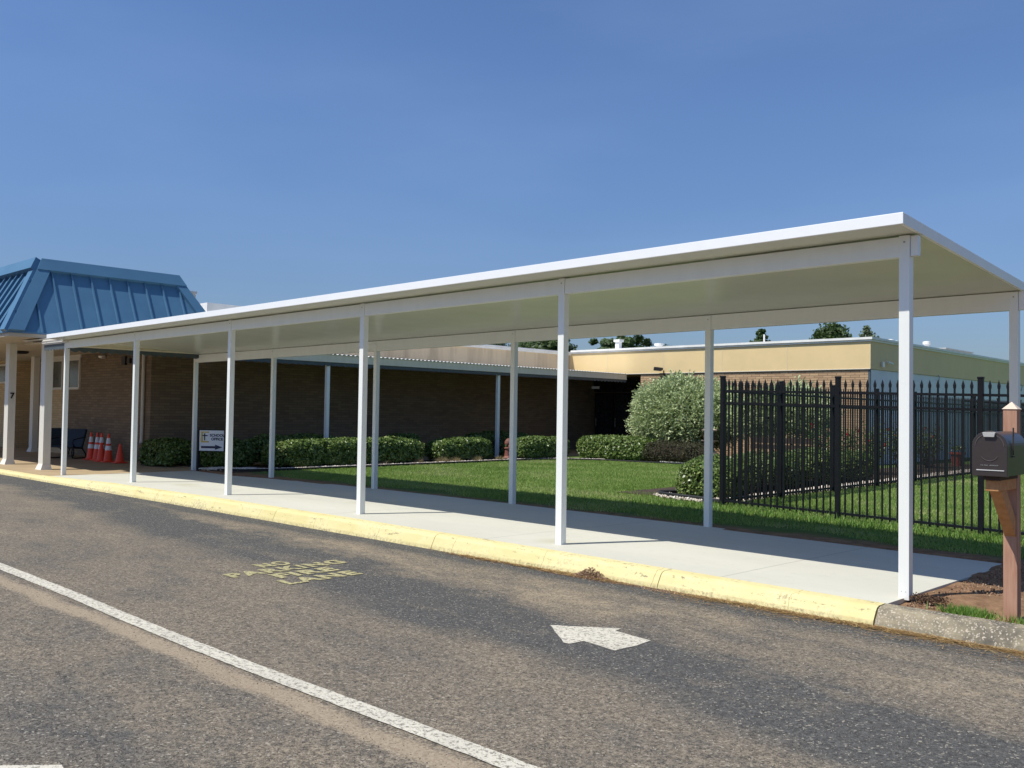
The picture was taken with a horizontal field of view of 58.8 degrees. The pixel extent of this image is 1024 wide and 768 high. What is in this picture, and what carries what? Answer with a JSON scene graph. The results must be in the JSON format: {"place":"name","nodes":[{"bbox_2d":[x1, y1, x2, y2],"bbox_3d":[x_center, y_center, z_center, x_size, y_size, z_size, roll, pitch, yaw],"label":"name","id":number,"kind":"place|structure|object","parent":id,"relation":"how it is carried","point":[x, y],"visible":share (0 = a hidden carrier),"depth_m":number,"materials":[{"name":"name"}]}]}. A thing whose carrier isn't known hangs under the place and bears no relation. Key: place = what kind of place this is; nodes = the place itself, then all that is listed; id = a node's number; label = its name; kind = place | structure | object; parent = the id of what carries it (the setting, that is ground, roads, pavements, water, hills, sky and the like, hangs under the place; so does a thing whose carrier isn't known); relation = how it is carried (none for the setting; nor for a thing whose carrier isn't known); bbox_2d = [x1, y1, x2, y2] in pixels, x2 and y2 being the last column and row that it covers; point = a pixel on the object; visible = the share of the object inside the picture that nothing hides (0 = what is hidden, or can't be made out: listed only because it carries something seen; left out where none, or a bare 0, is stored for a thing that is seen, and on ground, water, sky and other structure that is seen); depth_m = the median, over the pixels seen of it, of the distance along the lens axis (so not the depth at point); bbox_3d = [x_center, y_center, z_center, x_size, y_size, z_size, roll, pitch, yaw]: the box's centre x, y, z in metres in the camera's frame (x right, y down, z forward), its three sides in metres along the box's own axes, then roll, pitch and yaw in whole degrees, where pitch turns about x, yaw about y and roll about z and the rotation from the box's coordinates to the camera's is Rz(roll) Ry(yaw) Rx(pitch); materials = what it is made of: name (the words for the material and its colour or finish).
{"place":"outdoors","nodes":[
{"label":"outdoors","id":0,"kind":"place"},
{"bbox_2d":[0,447,578,475],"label":"sidewalk","id":1,"kind":"structure","parent":0,"point":[25,461],"depth_m":22.89,"materials":[{"name":"beige concrete"}]},
{"bbox_2d":[51,428,73,456],"bbox_3d":[-13.363,1.724,26.805,0.732,0.836,0.816,2,-2,-36],"label":"patio chair","id":2,"kind":"object","parent":1,"relation":"on","point":[56,432],"visible":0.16,"depth_m":27.01,"materials":[{"name":"fabric"}]},
{"bbox_2d":[50,429,86,458],"bbox_3d":[-12.708,1.710,26.017,0.732,0.836,0.816,1,-2,4],"label":"patio chair","id":3,"kind":"object","parent":1,"relation":"on","point":[76,438],"visible":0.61,"depth_m":26.25,"materials":[{"name":"fabric"}]},
{"bbox_2d":[83,432,93,459],"bbox_3d":[-11.846,1.746,25.568,0.320,0.771,0.320,-1,-2,44],"label":"traffic cone","id":4,"kind":"object","parent":1,"relation":"on","point":[90,450],"visible":0.78,"depth_m":25.50,"materials":[{"name":"orange plastic"}]},
{"bbox_2d":[89,433,99,460],"bbox_3d":[-11.579,1.744,25.370,0.320,0.771,0.320,-1,-2,44],"label":"traffic cone","id":5,"kind":"object","parent":1,"relation":"on","point":[96,445],"visible":0.62,"depth_m":25.30,"materials":[{"name":"orange plastic"}]},
{"bbox_2d":[93,443,103,461],"bbox_3d":[-11.229,1.863,24.837,0.320,0.511,0.320,-1,-2,44],"label":"traffic cone","id":6,"kind":"object","parent":1,"relation":"on","point":[100,456],"visible":0.73,"depth_m":24.77,"materials":[{"name":"orange plastic"}]},
{"bbox_2d":[96,433,104,459],"bbox_3d":[-11.377,1.741,25.177,0.320,0.771,0.320,-1,-2,44],"label":"traffic cone","id":7,"kind":"object","parent":1,"relation":"on","point":[101,440],"visible":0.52,"depth_m":25.14,"materials":[{"name":"orange plastic"}]},
{"bbox_2d":[0,257,205,469],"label":"entrance porch building","id":8,"kind":"structure","parent":1,"relation":"on","point":[42,298],"depth_m":23.03,"materials":[{"name":"blue metal"}]},
{"bbox_2d":[0,364,5,383],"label":"window","id":9,"kind":"structure","parent":8,"relation":"in","point":[2,366],"depth_m":32.68,"materials":[{"name":"grey glass"}]},
{"bbox_2d":[52,359,63,389],"bbox_3d":[-14.542,-0.301,29.076,0.900,0.970,0.060,-1,-2,44],"label":"window","id":10,"kind":"structure","parent":8,"relation":"in","point":[58,364],"depth_m":29.03,"materials":[{"name":"grey glass"}]},
{"bbox_2d":[69,358,80,389],"bbox_3d":[-13.582,-0.315,28.162,0.950,0.970,0.060,-1,-2,44],"label":"window","id":11,"kind":"structure","parent":8,"relation":"in","point":[74,363],"depth_m":28.11,"materials":[{"name":"grey glass"}]},
{"bbox_2d":[100,434,114,462],"bbox_3d":[-10.939,1.730,24.622,0.320,0.771,0.320,-1,-2,44],"label":"traffic cone","id":12,"kind":"object","parent":1,"relation":"on","point":[108,454],"visible":0.98,"depth_m":24.56,"materials":[{"name":"orange plastic"}]},
{"bbox_2d":[111,444,127,463],"bbox_3d":[-10.457,1.856,24.226,0.320,0.511,0.320,-1,-2,44],"label":"traffic cone","id":13,"kind":"object","parent":1,"relation":"on","point":[119,459],"visible":1,"depth_m":24.16,"materials":[{"name":"orange plastic"}]},
{"bbox_2d":[24,338,626,456],"bbox_3d":[-3.741,0.789,28.047,3.002,3.048,20.280,-1,-2,44],"label":"walkway awning","id":14,"kind":"object","parent":1,"relation":"on","point":[339,360],"visible":0.79,"depth_m":26.20,"materials":[{"name":"white metal"}]},
{"bbox_2d":[67,291,593,461],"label":"long brick wing","id":15,"kind":"structure","parent":1,"relation":"on","point":[426,406],"depth_m":28.43,"materials":[{"name":"brown brick"}]},
{"bbox_2d":[386,432,420,440],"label":"hedge","id":16,"kind":"object","parent":1,"relation":"on","point":[409,435],"visible":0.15,"depth_m":27.07,"materials":[{"name":"green plant"}]},
{"bbox_2d":[488,343,506,345],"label":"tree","id":17,"kind":"object","parent":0,"point":[502,344],"depth_m":88.88,"materials":[{"name":"green plant"}]},
{"bbox_2d":[0,474,1023,767],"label":"road","id":18,"kind":"structure","parent":0,"point":[72,532],"depth_m":5.75,"materials":[{"name":"grey asphalt"}]},
{"bbox_2d":[0,469,35,478],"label":"kerb","id":19,"kind":"structure","parent":18,"relation":"on","point":[16,474],"depth_m":20.26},
{"bbox_2d":[0,765,62,767],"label":"road line","id":20,"kind":"object","parent":18,"relation":"on","point":[31,766],"visible":1,"depth_m":4.04,"materials":[{"name":"white paint"}]},
{"bbox_2d":[31,475,167,500],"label":"kerb","id":21,"kind":"structure","parent":18,"relation":"on","point":[145,493],"depth_m":16.94,"materials":[{"name":"yellow concrete"}]},
{"bbox_2d":[154,491,283,520],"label":"kerb","id":22,"kind":"structure","parent":18,"relation":"on","point":[244,509],"depth_m":14.03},
{"bbox_2d":[0,563,539,767],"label":"road line","id":23,"kind":"object","parent":18,"relation":"on","point":[492,757],"visible":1,"depth_m":5.25,"materials":[{"name":"white paint"}]},
{"bbox_2d":[252,561,289,567],"bbox_3d":[-2.461,1.853,9.347,0.246,0.001,0.350,-1,-2,44],"label":"road lettering","id":24,"kind":"object","parent":18,"relation":"on","point":[286,563],"visible":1,"depth_m":9.33,"materials":[{"name":"yellow paint"}]},
{"bbox_2d":[222,560,345,577],"bbox_3d":[-2.253,1.850,9.130,0.249,0.001,1.320,-1,-2,44],"label":"road lettering","id":25,"kind":"object","parent":18,"relation":"on","point":[250,573],"visible":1,"depth_m":9.10,"materials":[{"name":"yellow paint"}]},
{"bbox_2d":[268,567,339,577],"bbox_3d":[-2.032,1.847,8.918,0.251,0.001,0.679,-1,-2,44],"label":"road lettering","id":26,"kind":"object","parent":18,"relation":"on","point":[300,571],"visible":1,"depth_m":8.91,"materials":[{"name":"yellow paint"}]},
{"bbox_2d":[277,570,363,583],"bbox_3d":[-1.827,1.842,8.672,0.249,0.001,0.839,-1,-2,44],"label":"road lettering","id":27,"kind":"object","parent":18,"relation":"on","point":[306,579],"visible":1,"depth_m":8.70,"materials":[{"name":"yellow paint"}]},
{"bbox_2d":[272,508,443,548],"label":"kerb","id":28,"kind":"structure","parent":18,"relation":"on","point":[411,536],"depth_m":11.60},
{"bbox_2d":[431,533,670,588],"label":"kerb","id":29,"kind":"structure","parent":18,"relation":"on","point":[628,572],"depth_m":9.38,"materials":[{"name":"yellow concrete"}]},
{"bbox_2d":[550,625,649,649],"bbox_3d":[0.575,1.817,6.583,0.812,0.001,0.629,-1,-2,44],"label":"road arrow","id":30,"kind":"object","parent":18,"relation":"on","point":[611,638],"visible":1,"depth_m":6.52,"materials":[{"name":"white paint"}]},
{"bbox_2d":[432,550,1023,655],"bbox_3d":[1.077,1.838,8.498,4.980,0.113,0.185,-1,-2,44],"label":"kerb dirt","id":31,"kind":"structure","parent":18,"relation":"on","point":[589,573],"depth_m":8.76,"materials":[{"name":"brown plant"}]},
{"bbox_2d":[657,569,884,624],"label":"kerb","id":32,"kind":"structure","parent":18,"relation":"on","point":[816,603],"depth_m":7.66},
{"bbox_2d":[638,589,1023,660],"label":"loose straw","id":33,"kind":"object","parent":18,"relation":"on","point":[785,613],"visible":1,"depth_m":6.74,"materials":[{"name":"brown plant"}]},
{"bbox_2d":[875,604,1023,651],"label":"kerb","id":34,"kind":"structure","parent":18,"relation":"on","point":[999,634],"depth_m":6.67,"materials":[{"name":"grey concrete"}]},
{"bbox_2d":[0,0,1023,362],"label":"sky","id":35,"kind":"structure","parent":0,"point":[249,152],"materials":[{"name":"blue"}]},
{"bbox_2d":[54,471,1000,604],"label":"pavement","id":36,"kind":"structure","parent":0,"point":[862,573],"depth_m":10.79,"materials":[{"name":"concrete"}]},
{"bbox_2d":[196,429,224,470],"bbox_3d":[-7.192,1.582,21.655,0.689,0.995,0.083,1,-2,9],"label":"office sign","id":37,"kind":"object","parent":36,"relation":"on","point":[210,440],"visible":1,"depth_m":21.67,"materials":[{"name":"white metal"}]},
{"bbox_2d":[47,212,1023,600],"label":"covered walkway","id":38,"kind":"structure","parent":36,"relation":"on","point":[903,268],"depth_m":10.96,"materials":[{"name":"white metal"}]},
{"bbox_2d":[508,341,547,347],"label":"tree","id":39,"kind":"object","parent":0,"point":[519,345],"visible":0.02,"depth_m":84.97,"materials":[{"name":"green plant"}]},
{"bbox_2d":[519,339,577,351],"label":"tree","id":40,"kind":"object","parent":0,"point":[551,344],"visible":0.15,"depth_m":83.18,"materials":[{"name":"green plant"}]},
{"bbox_2d":[167,456,969,502],"bbox_3d":[2.973,2.421,26.332,15.800,0.180,20.900,-1,-2,44],"label":"flower bed","id":41,"kind":"object","parent":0,"point":[655,490],"visible":0.11,"depth_m":22.87,"materials":[{"name":"brown soil"}]},
{"bbox_2d":[138,437,196,466],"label":"hedge","id":42,"kind":"object","parent":41,"relation":"on","point":[165,451],"visible":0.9,"depth_m":23.04,"materials":[{"name":"green plant"}]},
{"bbox_2d":[196,438,256,466],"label":"hedge","id":43,"kind":"object","parent":41,"relation":"on","point":[244,453],"visible":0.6,"depth_m":22.80,"materials":[{"name":"green plant"}]},
{"bbox_2d":[199,466,255,470],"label":"scattered stones","id":44,"kind":"object","parent":41,"relation":"on","point":[209,468],"visible":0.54,"depth_m":21.67,"materials":[{"name":"grey stone"}]},
{"bbox_2d":[245,432,338,464],"bbox_3d":[-5.936,1.747,24.364,0.973,0.914,3.258,-1,-2,44],"label":"hedge","id":45,"kind":"object","parent":41,"relation":"in","point":[257,442],"visible":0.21,"depth_m":23.69,"materials":[{"name":"green plant"}]},
{"bbox_2d":[261,436,424,466],"bbox_3d":[-4.386,1.778,24.269,1.231,0.802,5.066,-1,-2,44],"label":"hedge","id":46,"kind":"object","parent":41,"relation":"on","point":[306,452],"visible":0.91,"depth_m":23.44,"materials":[{"name":"green plant"}]},
{"bbox_2d":[216,457,603,468],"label":"white stones","id":47,"kind":"object","parent":41,"relation":"on","point":[386,463],"visible":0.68,"depth_m":24.37,"materials":[{"name":"white stone"}]},
{"bbox_2d":[435,457,447,461],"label":"dry tuft","id":48,"kind":"object","parent":41,"relation":"on","point":[445,459],"visible":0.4,"depth_m":25.94,"materials":[{"name":"beige plant"}]},
{"bbox_2d":[217,458,681,470],"bbox_3d":[-0.346,2.239,25.566,14.842,0.044,5.181,1,-2,-14],"label":"bed edging","id":49,"kind":"object","parent":41,"relation":"on","point":[439,463],"visible":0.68,"depth_m":25.37,"materials":[{"name":"grey concrete"}]},
{"bbox_2d":[448,457,463,460],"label":"dry tuft","id":50,"kind":"object","parent":41,"relation":"on","point":[454,459],"visible":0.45,"depth_m":26.27,"materials":[{"name":"beige plant"}]},
{"bbox_2d":[424,436,492,460],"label":"hedge","id":51,"kind":"object","parent":41,"relation":"on","point":[462,448],"visible":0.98,"depth_m":26.76,"materials":[{"name":"green plant"}]},
{"bbox_2d":[471,456,486,460],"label":"dry tuft","id":52,"kind":"object","parent":41,"relation":"on","point":[475,458],"visible":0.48,"depth_m":26.90,"materials":[{"name":"beige plant"}]},
{"bbox_2d":[460,430,532,457],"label":"hedge","id":53,"kind":"object","parent":41,"relation":"in","point":[503,437],"visible":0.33,"depth_m":29.68,"materials":[{"name":"green plant"}]},
{"bbox_2d":[504,438,508,458],"bbox_3d":[-0.007,2.025,28.494,0.430,0.655,0.755,-1,-2,44],"label":"garden ornament","id":54,"kind":"object","parent":41,"relation":"on","point":[506,454],"visible":0.46,"depth_m":28.21,"materials":[{"name":"ceramic"}]},
{"bbox_2d":[504,435,569,458],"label":"hedge","id":55,"kind":"object","parent":41,"relation":"on","point":[533,446],"visible":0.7,"depth_m":28.43,"materials":[{"name":"green plant"}]},
{"bbox_2d":[576,434,658,460],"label":"hedge","id":56,"kind":"object","parent":41,"relation":"on","point":[618,446],"visible":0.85,"depth_m":28.93,"materials":[{"name":"green plant"}]},
{"bbox_2d":[641,439,714,462],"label":"dark bush","id":57,"kind":"object","parent":41,"relation":"on","point":[680,451],"visible":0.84,"depth_m":27.41,"materials":[{"name":"brown plant"}]},
{"bbox_2d":[624,369,737,452],"bbox_3d":[5.637,1.028,29.451,4.454,3.053,3.848,-1,-2,44],"label":"silver shrub","id":58,"kind":"object","parent":41,"relation":"on","point":[671,407],"visible":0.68,"depth_m":28.59,"materials":[{"name":"green plant"}]},
{"bbox_2d":[675,457,743,497],"bbox_3d":[3.575,1.719,16.409,1.251,0.804,1.133,-1,-2,44],"label":"round bush","id":59,"kind":"object","parent":41,"relation":"on","point":[690,477],"visible":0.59,"depth_m":16.12,"materials":[{"name":"green plant"}]},
{"bbox_2d":[701,428,718,456],"bbox_3d":[6.015,1.872,27.701,0.530,1.150,0.520,-1,-2,44],"label":"stone pedestal","id":60,"kind":"object","parent":41,"relation":"on","point":[714,438],"visible":0.2,"depth_m":27.58,"materials":[{"name":"grey stone"}]},
{"bbox_2d":[693,454,762,494],"bbox_3d":[4.058,1.698,17.534,1.348,0.776,1.916,-1,-2,44],"label":"bush","id":61,"kind":"object","parent":41,"relation":"on","point":[716,456],"visible":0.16,"depth_m":17.40,"materials":[{"name":"green plant"}]},
{"bbox_2d":[653,487,826,501],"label":"white stones","id":62,"kind":"object","parent":41,"relation":"on","point":[672,497],"visible":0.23,"depth_m":16.09,"materials":[{"name":"white stone"}]},
{"bbox_2d":[733,449,805,486],"bbox_3d":[5.179,1.732,18.771,1.388,0.790,1.950,-1,-2,44],"label":"bush","id":63,"kind":"object","parent":41,"relation":"on","point":[774,467],"visible":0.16,"depth_m":18.38,"materials":[{"name":"green plant"}]},
{"bbox_2d":[719,375,842,451],"bbox_3d":[7.762,1.102,26.442,3.843,2.783,3.156,-1,-2,44],"label":"silver shrub","id":64,"kind":"object","parent":41,"relation":"on","point":[786,412],"visible":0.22,"depth_m":25.69,"materials":[{"name":"green plant"}]},
{"bbox_2d":[785,447,829,482],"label":"bush","id":65,"kind":"object","parent":41,"relation":"on","point":[813,462],"visible":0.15,"depth_m":19.56,"materials":[{"name":"green plant"}]},
{"bbox_2d":[806,423,858,449],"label":"rose bush","id":66,"kind":"object","parent":41,"relation":"on","point":[829,439],"visible":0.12,"depth_m":22.20,"materials":[{"name":"green plant"}]},
{"bbox_2d":[829,449,873,479],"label":"bush","id":67,"kind":"object","parent":41,"relation":"on","point":[858,463],"visible":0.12,"depth_m":21.08,"materials":[{"name":"green plant"}]},
{"bbox_2d":[846,422,892,472],"bbox_3d":[9.381,1.685,23.878,1.247,1.406,1.744,0,-2,25],"label":"rose bush","id":68,"kind":"object","parent":41,"relation":"on","point":[873,442],"visible":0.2,"depth_m":23.63,"materials":[{"name":"green plant"}]},
{"bbox_2d":[811,469,969,489],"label":"white stones","id":69,"kind":"object","parent":41,"relation":"on","point":[886,480],"visible":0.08,"depth_m":20.65,"materials":[{"name":"white stone"}]},
{"bbox_2d":[880,424,924,467],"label":"rose bush","id":70,"kind":"object","parent":41,"relation":"on","point":[896,442],"visible":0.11,"depth_m":25.17,"materials":[{"name":"green plant"}]},
{"bbox_2d":[917,424,943,467],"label":"rose bush","id":71,"kind":"object","parent":41,"relation":"on","point":[927,450],"visible":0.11,"depth_m":26.96,"materials":[{"name":"green plant"}]},
{"bbox_2d":[199,456,1023,624],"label":"lawn","id":72,"kind":"structure","parent":0,"point":[984,600],"depth_m":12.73,"materials":[{"name":"green plant"}]},
{"bbox_2d":[657,489,725,503],"bbox_3d":[3.087,1.988,16.132,0.675,0.105,1.851,1,-2,-13],"label":"bed edging","id":73,"kind":"object","parent":72,"relation":"on","point":[670,492],"visible":0.72,"depth_m":16.00,"materials":[{"name":"grey stone"}]},
{"bbox_2d":[750,437,819,449],"bbox_3d":[6.744,1.839,22.904,1.900,0.950,0.600,-1,-2,44],"label":"garden bench","id":74,"kind":"object","parent":72,"relation":"on","point":[786,443],"visible":0.07,"depth_m":23.02,"materials":[{"name":"brown wood"}]},
{"bbox_2d":[570,334,1023,464],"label":"classroom block","id":75,"kind":"structure","parent":72,"relation":"on","point":[856,360],"depth_m":32.01,"materials":[{"name":"beige brick"}]},
{"bbox_2d":[594,393,613,435],"bbox_3d":[3.847,1.549,37.960,0.950,2.350,0.080,-1,-2,44],"label":"door","id":76,"kind":"structure","parent":75,"relation":"in","point":[604,402],"depth_m":37.95,"materials":[{"name":"brown metal"}]},
{"bbox_2d":[613,393,633,435],"bbox_3d":[4.571,1.539,37.270,0.950,2.350,0.080,-1,-2,44],"label":"door","id":77,"kind":"structure","parent":75,"relation":"in","point":[621,400],"depth_m":37.32,"materials":[{"name":"brown metal"}]},
{"bbox_2d":[719,376,1023,535],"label":"picket fence","id":78,"kind":"object","parent":72,"relation":"on","point":[980,409],"visible":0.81,"depth_m":13.64,"materials":[{"name":"black metal"}]},
{"bbox_2d":[725,380,1023,502],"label":"picket fence","id":79,"kind":"object","parent":72,"relation":"on","point":[926,402],"visible":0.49,"depth_m":18.62,"materials":[{"name":"black metal"}]},
{"bbox_2d":[910,592,951,604],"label":"earth clump","id":80,"kind":"object","parent":72,"relation":"on","point":[926,597],"visible":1,"depth_m":7.28,"materials":[{"name":"brown soil"}]},
{"bbox_2d":[926,602,1023,624],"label":"grass patch","id":81,"kind":"object","parent":72,"relation":"on","point":[967,610],"visible":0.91,"depth_m":6.84,"materials":[{"name":"green plant"}]},
{"bbox_2d":[972,402,1023,621],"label":"post","id":82,"kind":"object","parent":81,"relation":"on","point":[998,461],"visible":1,"depth_m":6.62,"materials":[{"name":"brown wood"}]},
{"bbox_2d":[972,431,1008,476],"bbox_3d":[3.375,0.492,6.418,0.230,0.321,0.063,-1,-2,44],"label":"door","id":83,"kind":"structure","parent":82,"relation":"in","point":[990,449],"depth_m":6.41,"materials":[{"name":"brown metal"}]},
{"bbox_2d":[588,335,653,348],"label":"tree","id":84,"kind":"object","parent":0,"point":[628,342],"visible":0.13,"depth_m":76.35,"materials":[{"name":"green plant"}]},
{"bbox_2d":[749,328,770,341],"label":"tree","id":85,"kind":"object","parent":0,"point":[759,333],"visible":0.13,"depth_m":68.44,"materials":[{"name":"green plant"}]},
{"bbox_2d":[600,495,1023,550],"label":"long grass","id":86,"kind":"structure","parent":0,"point":[852,522],"depth_m":13.07,"materials":[{"name":"green plant"}]},
{"bbox_2d":[808,322,851,339],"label":"tree","id":87,"kind":"object","parent":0,"point":[830,330],"visible":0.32,"depth_m":64.20,"materials":[{"name":"green plant"}]},
{"bbox_2d":[859,325,879,337],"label":"tree","id":88,"kind":"object","parent":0,"point":[866,332],"visible":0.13,"depth_m":63.98,"materials":[{"name":"green plant"}]},
{"bbox_2d":[905,563,1023,622],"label":"loose soil","id":89,"kind":"structure","parent":0,"point":[923,603],"depth_m":7.95,"materials":[{"name":"brown soil"}]}
]}

